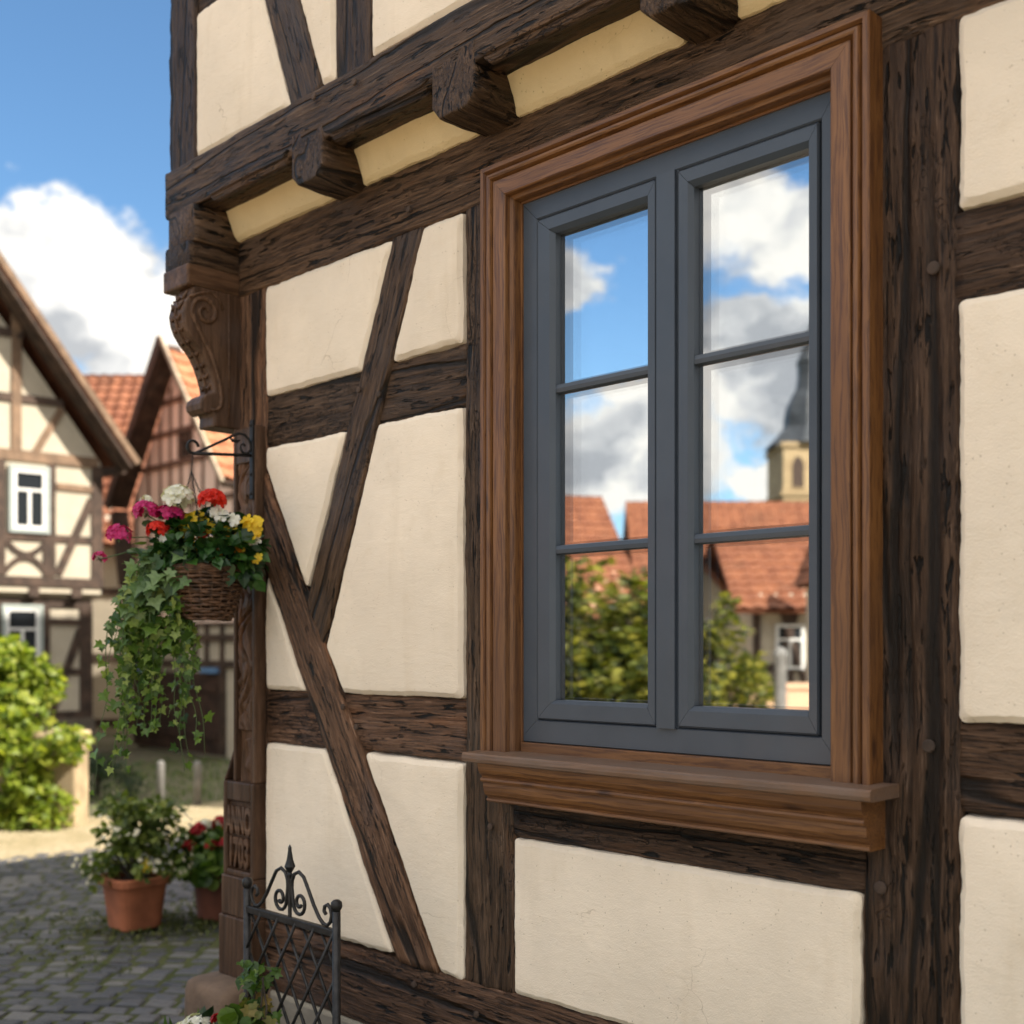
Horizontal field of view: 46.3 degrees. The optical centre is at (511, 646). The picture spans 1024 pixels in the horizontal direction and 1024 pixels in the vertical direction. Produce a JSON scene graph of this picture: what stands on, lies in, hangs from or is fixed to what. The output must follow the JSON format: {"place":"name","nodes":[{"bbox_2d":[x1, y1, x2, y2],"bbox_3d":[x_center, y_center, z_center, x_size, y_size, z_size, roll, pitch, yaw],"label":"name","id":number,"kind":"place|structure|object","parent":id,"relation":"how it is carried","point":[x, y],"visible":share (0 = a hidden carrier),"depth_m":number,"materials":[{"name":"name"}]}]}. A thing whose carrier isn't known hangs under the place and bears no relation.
{"place":"outdoors","nodes":[
{"label":"outdoors","id":0,"kind":"place"},
{"bbox_2d":[0,0,178,374],"label":"sky","id":1,"kind":"structure","parent":0,"point":[85,95],"materials":[{"name":"blue"}]},
{"bbox_2d":[0,838,218,1023],"bbox_3d":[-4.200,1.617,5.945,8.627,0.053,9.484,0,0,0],"label":"street","id":2,"kind":"structure","parent":0,"point":[76,1003],"depth_m":6.20,"materials":[{"name":"stone"}]},
{"bbox_2d":[0,849,218,977],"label":"ground weeds","id":3,"kind":"object","parent":2,"relation":"on","point":[174,922],"visible":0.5,"depth_m":6.76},
{"bbox_2d":[98,871,170,932],"bbox_3d":[-2.155,1.450,6.833,0.341,0.300,0.341,0,0,-45],"label":"flower pot","id":4,"kind":"object","parent":2,"relation":"on","point":[131,905],"visible":0.8,"depth_m":6.72,"materials":[{"name":"ceramic"}]},
{"bbox_2d":[71,789,194,894],"bbox_3d":[-2.146,1.101,6.845,0.644,0.565,0.573,0,0,-7],"label":"azalea shrub","id":5,"kind":"object","parent":4,"relation":"in","point":[130,839],"visible":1,"depth_m":6.78,"materials":[{"name":"green plant"}]},
{"bbox_2d":[153,1008,198,1023],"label":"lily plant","id":6,"kind":"object","parent":2,"relation":"on","point":[165,1021],"visible":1,"depth_m":3.79,"materials":[{"name":"green plant"}]},
{"bbox_2d":[176,1005,217,1023],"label":"hydrangea plant","id":7,"kind":"object","parent":2,"relation":"on","point":[203,1015],"visible":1,"depth_m":3.60,"materials":[{"name":"white plant"}]},
{"bbox_2d":[190,871,223,920],"bbox_3d":[-1.736,1.465,7.079,0.330,0.270,0.330,0,0,-45],"label":"flower pot","id":8,"kind":"object","parent":2,"relation":"on","point":[208,904],"visible":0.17,"depth_m":6.96,"materials":[{"name":"ceramic"}]},
{"bbox_2d":[167,815,223,890],"bbox_3d":[-1.755,1.208,7.087,0.622,0.406,0.611,0,0,-45],"label":"geranium plant","id":9,"kind":"object","parent":8,"relation":"in","point":[207,852],"visible":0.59,"depth_m":6.89,"materials":[{"name":"green plant"}]},
{"bbox_2d":[210,1003,265,1023],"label":"geranium plant","id":10,"kind":"object","parent":2,"relation":"on","point":[231,1013],"visible":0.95,"depth_m":3.48,"materials":[{"name":"green plant"}]},
{"bbox_2d":[235,959,282,1023],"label":"climbing plant","id":11,"kind":"object","parent":2,"relation":"on","point":[257,1005],"visible":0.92,"depth_m":3.51,"materials":[{"name":"green plant"}]},
{"bbox_2d":[0,801,222,861],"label":"path","id":12,"kind":"structure","parent":0,"point":[31,843],"depth_m":10.14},
{"bbox_2d":[83,374,172,732],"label":"tiled house","id":13,"kind":"structure","parent":0,"point":[116,394],"depth_m":22.86,"materials":[{"name":"white paint"}]},
{"bbox_2d":[88,733,229,816],"bbox_3d":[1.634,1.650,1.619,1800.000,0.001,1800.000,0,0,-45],"label":"ground","id":14,"kind":"structure","parent":0,"point":[106,746],"depth_m":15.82,"materials":[{"name":"green plant"}]},
{"bbox_2d":[0,633,69,727],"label":"ivy bush","id":15,"kind":"object","parent":14,"relation":"on","point":[23,681],"visible":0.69,"depth_m":11.02,"materials":[{"name":"green plant"}]},
{"bbox_2d":[0,730,90,827],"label":"garden wall","id":16,"kind":"structure","parent":14,"relation":"on","point":[72,780],"depth_m":10.60,"materials":[{"name":"stone"}]},
{"bbox_2d":[0,697,95,832],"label":"ivy hedge","id":17,"kind":"object","parent":16,"relation":"attached to","point":[23,798],"visible":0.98,"depth_m":10.46,"materials":[{"name":"green plant"}]},
{"bbox_2d":[0,252,140,758],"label":"gabled house","id":18,"kind":"structure","parent":14,"relation":"on","point":[65,447],"depth_m":16.85,"materials":[{"name":"white paint"}]},
{"bbox_2d":[1,604,43,664],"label":"window","id":19,"kind":"structure","parent":18,"relation":"in","point":[27,621],"depth_m":16.76,"materials":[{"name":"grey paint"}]},
{"bbox_2d":[8,464,49,533],"bbox_3d":[-6.736,-2.050,16.674,0.550,0.930,0.120,0,0,-40],"label":"window","id":20,"kind":"structure","parent":18,"relation":"in","point":[28,486],"depth_m":16.64,"materials":[{"name":"white paint"}]},
{"bbox_2d":[88,751,152,798],"bbox_3d":[-4.434,1.386,12.886,1.175,0.587,0.792,0,0,3],"label":"shrub","id":21,"kind":"object","parent":14,"relation":"on","point":[101,774],"visible":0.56,"depth_m":12.86,"materials":[{"name":"green plant"}]},
{"bbox_2d":[157,761,164,808],"bbox_3d":[-3.581,1.430,12.200,0.082,0.540,0.084,0,0,-45],"label":"bollard","id":22,"kind":"object","parent":14,"relation":"on","point":[161,777],"visible":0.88,"depth_m":12.17,"materials":[{"name":"stone"}]},
{"bbox_2d":[103,335,233,759],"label":"gabled barn","id":23,"kind":"structure","parent":14,"relation":"on","point":[168,463],"depth_m":18.44,"materials":[{"name":"paint"}]},
{"bbox_2d":[136,671,218,754],"bbox_3d":[-5.210,0.996,18.611,0.091,1.208,2.638,0,0,-43],"label":"barn door","id":24,"kind":"structure","parent":23,"relation":"in","point":[209,682],"depth_m":18.27,"materials":[{"name":"brown wood"}]},
{"bbox_2d":[177,430,189,458],"bbox_3d":[-5.024,-3.108,18.421,0.103,0.388,0.342,0,0,-43],"label":"window","id":25,"kind":"structure","parent":23,"relation":"in","point":[186,434],"depth_m":18.39,"materials":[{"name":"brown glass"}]},
{"bbox_2d":[193,760,201,804],"bbox_3d":[-3.206,1.430,12.200,0.082,0.540,0.084,0,0,-45],"label":"bollard","id":26,"kind":"object","parent":14,"relation":"on","point":[197,794],"visible":0.88,"depth_m":12.17,"materials":[{"name":"stone"}]},
{"bbox_2d":[242,845,341,1023],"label":"iron trellis","id":27,"kind":"object","parent":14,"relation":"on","point":[291,902],"visible":0.96,"depth_m":3.47,"materials":[{"name":"black metal"}]},
{"bbox_2d":[164,0,1023,1023],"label":"timber house","id":28,"kind":"structure","parent":14,"relation":"on","point":[626,396],"depth_m":3.00,"materials":[{"name":"beige paint"}]},
{"bbox_2d":[186,419,253,499],"bbox_3d":[-0.979,-0.641,4.014,0.255,0.273,0.020,0,0,-45],"label":"wall bracket","id":29,"kind":"object","parent":28,"relation":"attached to","point":[250,452],"depth_m":4.08,"materials":[{"name":"metal"}]},
{"bbox_2d":[161,454,243,620],"bbox_3d":[-1.030,-0.361,3.975,0.301,0.552,0.300,0,0,-45],"label":"hanging basket","id":30,"kind":"object","parent":29,"relation":"hanging from","point":[211,595],"visible":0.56,"depth_m":3.87,"materials":[{"name":"wicker"}]},
{"bbox_2d":[91,500,184,563],"bbox_3d":[-1.209,-0.367,3.931,0.327,0.219,0.157,0,0,-5],"label":"geranium plant","id":31,"kind":"object","parent":30,"relation":"in","point":[116,531],"visible":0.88,"depth_m":3.88,"materials":[{"name":"pink plant"}]},
{"bbox_2d":[88,544,214,795],"bbox_3d":[-1.165,0.072,3.898,0.381,0.817,0.188,0,0,7],"label":"ivy plant","id":32,"kind":"object","parent":30,"relation":"hanging from","point":[146,592],"visible":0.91,"depth_m":3.87,"materials":[{"name":"green plant"}]},
{"bbox_2d":[140,484,194,549],"bbox_3d":[-1.112,-0.407,3.898,0.181,0.246,0.129,0,0,-28],"label":"geranium plant","id":33,"kind":"object","parent":30,"relation":"in","point":[180,495],"visible":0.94,"depth_m":3.87,"materials":[{"name":"white plant"}]},
{"bbox_2d":[145,488,226,553],"bbox_3d":[-1.060,-0.397,3.921,0.266,0.238,0.142,0,0,4],"label":"geranium plant","id":34,"kind":"object","parent":30,"relation":"in","point":[213,496],"visible":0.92,"depth_m":3.88,"materials":[{"name":"red plant"}]},
{"bbox_2d":[145,506,270,591],"bbox_3d":[-1.002,-0.322,3.960,0.402,0.286,0.412,0,0,-45],"label":"begonia plant","id":35,"kind":"object","parent":30,"relation":"in","point":[240,544],"visible":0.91,"depth_m":3.88,"materials":[{"name":"green plant"}]},
{"bbox_2d":[462,9,898,851],"bbox_3d":[0.357,-0.443,2.874,0.196,1.725,1.204,0,0,-45],"label":"window","id":36,"kind":"structure","parent":28,"relation":"in","point":[681,288],"depth_m":2.84,"materials":[{"name":"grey wood"}]}
]}

